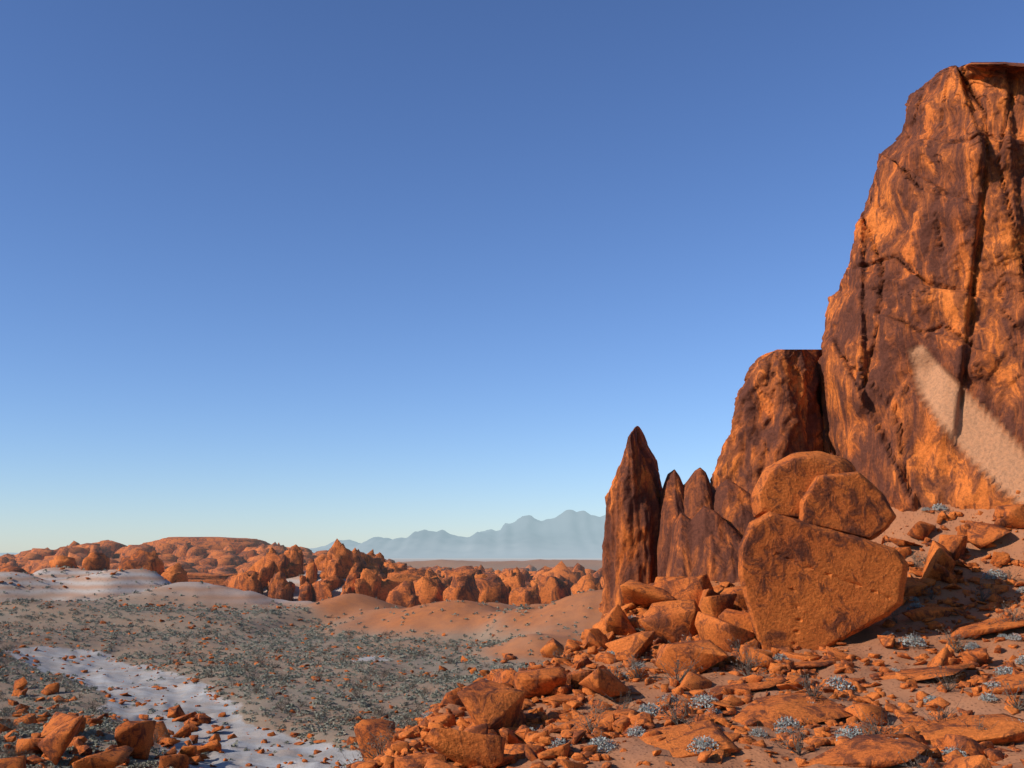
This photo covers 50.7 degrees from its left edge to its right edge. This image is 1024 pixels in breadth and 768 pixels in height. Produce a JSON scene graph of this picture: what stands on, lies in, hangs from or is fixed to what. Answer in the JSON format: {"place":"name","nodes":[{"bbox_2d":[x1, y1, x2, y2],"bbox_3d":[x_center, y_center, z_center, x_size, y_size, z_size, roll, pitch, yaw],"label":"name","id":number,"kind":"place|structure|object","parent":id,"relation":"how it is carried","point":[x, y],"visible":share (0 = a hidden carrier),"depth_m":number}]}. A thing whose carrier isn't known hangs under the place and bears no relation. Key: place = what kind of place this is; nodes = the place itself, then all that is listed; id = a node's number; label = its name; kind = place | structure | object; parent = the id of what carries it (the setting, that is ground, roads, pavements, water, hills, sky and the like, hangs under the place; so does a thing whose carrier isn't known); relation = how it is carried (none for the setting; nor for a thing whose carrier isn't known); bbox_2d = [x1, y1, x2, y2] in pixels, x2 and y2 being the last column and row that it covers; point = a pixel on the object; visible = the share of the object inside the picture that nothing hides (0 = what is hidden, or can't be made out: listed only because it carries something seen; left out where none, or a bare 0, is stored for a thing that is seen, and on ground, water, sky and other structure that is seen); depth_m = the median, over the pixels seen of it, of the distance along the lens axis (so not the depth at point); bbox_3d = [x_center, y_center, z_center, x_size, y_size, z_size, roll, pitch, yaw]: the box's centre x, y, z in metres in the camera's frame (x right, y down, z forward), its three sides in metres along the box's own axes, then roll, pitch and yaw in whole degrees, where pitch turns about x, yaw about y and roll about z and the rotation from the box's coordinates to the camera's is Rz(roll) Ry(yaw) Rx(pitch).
{"place":"outdoors","nodes":[
{"label":"outdoors","id":0,"kind":"place"},
{"bbox_2d":[0,537,572,573],"bbox_3d":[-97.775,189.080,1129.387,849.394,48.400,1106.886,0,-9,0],"label":"mesa","id":1,"kind":"structure","parent":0,"point":[222,555],"depth_m":758.49},
{"bbox_2d":[0,510,605,557],"bbox_3d":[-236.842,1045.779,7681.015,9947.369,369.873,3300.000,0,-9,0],"label":"mountain range","id":2,"kind":"structure","parent":0,"point":[570,534],"depth_m":7167.10},
{"bbox_2d":[0,503,1023,767],"bbox_3d":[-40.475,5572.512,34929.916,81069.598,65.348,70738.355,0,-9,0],"label":"terrain","id":3,"kind":"structure","parent":0,"point":[418,623],"depth_m":99.84},
{"bbox_2d":[0,567,527,767],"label":"desert shrubs","id":4,"kind":"object","parent":3,"relation":"on","point":[231,736],"visible":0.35,"depth_m":97.23},
{"bbox_2d":[0,565,592,767],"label":"desert shrubs","id":5,"kind":"object","parent":3,"relation":"on","point":[106,724],"visible":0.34,"depth_m":108.97},
{"bbox_2d":[0,539,602,607],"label":"rock outcrops","id":6,"kind":"object","parent":3,"relation":"on","point":[372,574],"visible":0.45,"depth_m":207.23},
{"bbox_2d":[0,504,1023,767],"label":"boulders","id":7,"kind":"object","parent":3,"relation":"on","point":[680,610],"visible":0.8,"depth_m":29.11},
{"bbox_2d":[0,540,1023,767],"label":"twiggy shrubs","id":8,"kind":"object","parent":3,"relation":"on","point":[748,672],"visible":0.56,"depth_m":31.27},
{"bbox_2d":[600,426,661,620],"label":"spire","id":9,"kind":"structure","parent":3,"relation":"on","point":[631,525],"depth_m":40.56},
{"bbox_2d":[351,490,1023,767],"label":"talus rocks","id":10,"kind":"object","parent":3,"relation":"on","point":[612,726],"visible":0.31,"depth_m":23.63},
{"bbox_2d":[666,506,741,582],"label":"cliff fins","id":11,"kind":"object","parent":3,"relation":"on","point":[705,540],"visible":0.39,"depth_m":38.57},
{"bbox_2d":[657,468,755,576],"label":"rock spires","id":12,"kind":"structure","parent":3,"relation":"on","point":[728,501],"depth_m":40.23},
{"bbox_2d":[418,503,1023,756],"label":"silver shrubs","id":13,"kind":"object","parent":3,"relation":"on","point":[699,743],"visible":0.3,"depth_m":22.95},
{"bbox_2d":[710,349,823,493],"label":"cliff shoulder","id":14,"kind":"object","parent":3,"relation":"on","point":[777,415],"visible":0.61,"depth_m":42.09},
{"bbox_2d":[738,451,908,650],"bbox_3d":[8.673,4.979,30.876,4.925,6.094,2.788,0,-9,0],"label":"boulder","id":15,"kind":"object","parent":3,"relation":"on","point":[817,567],"visible":0.92,"depth_m":29.53},
{"bbox_2d":[817,62,1023,511],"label":"cliff","id":16,"kind":"structure","parent":3,"relation":"on","point":[920,365],"depth_m":39.52},
{"bbox_2d":[0,0,1023,552],"label":"sky","id":17,"kind":"structure","parent":0,"point":[288,273]}
]}

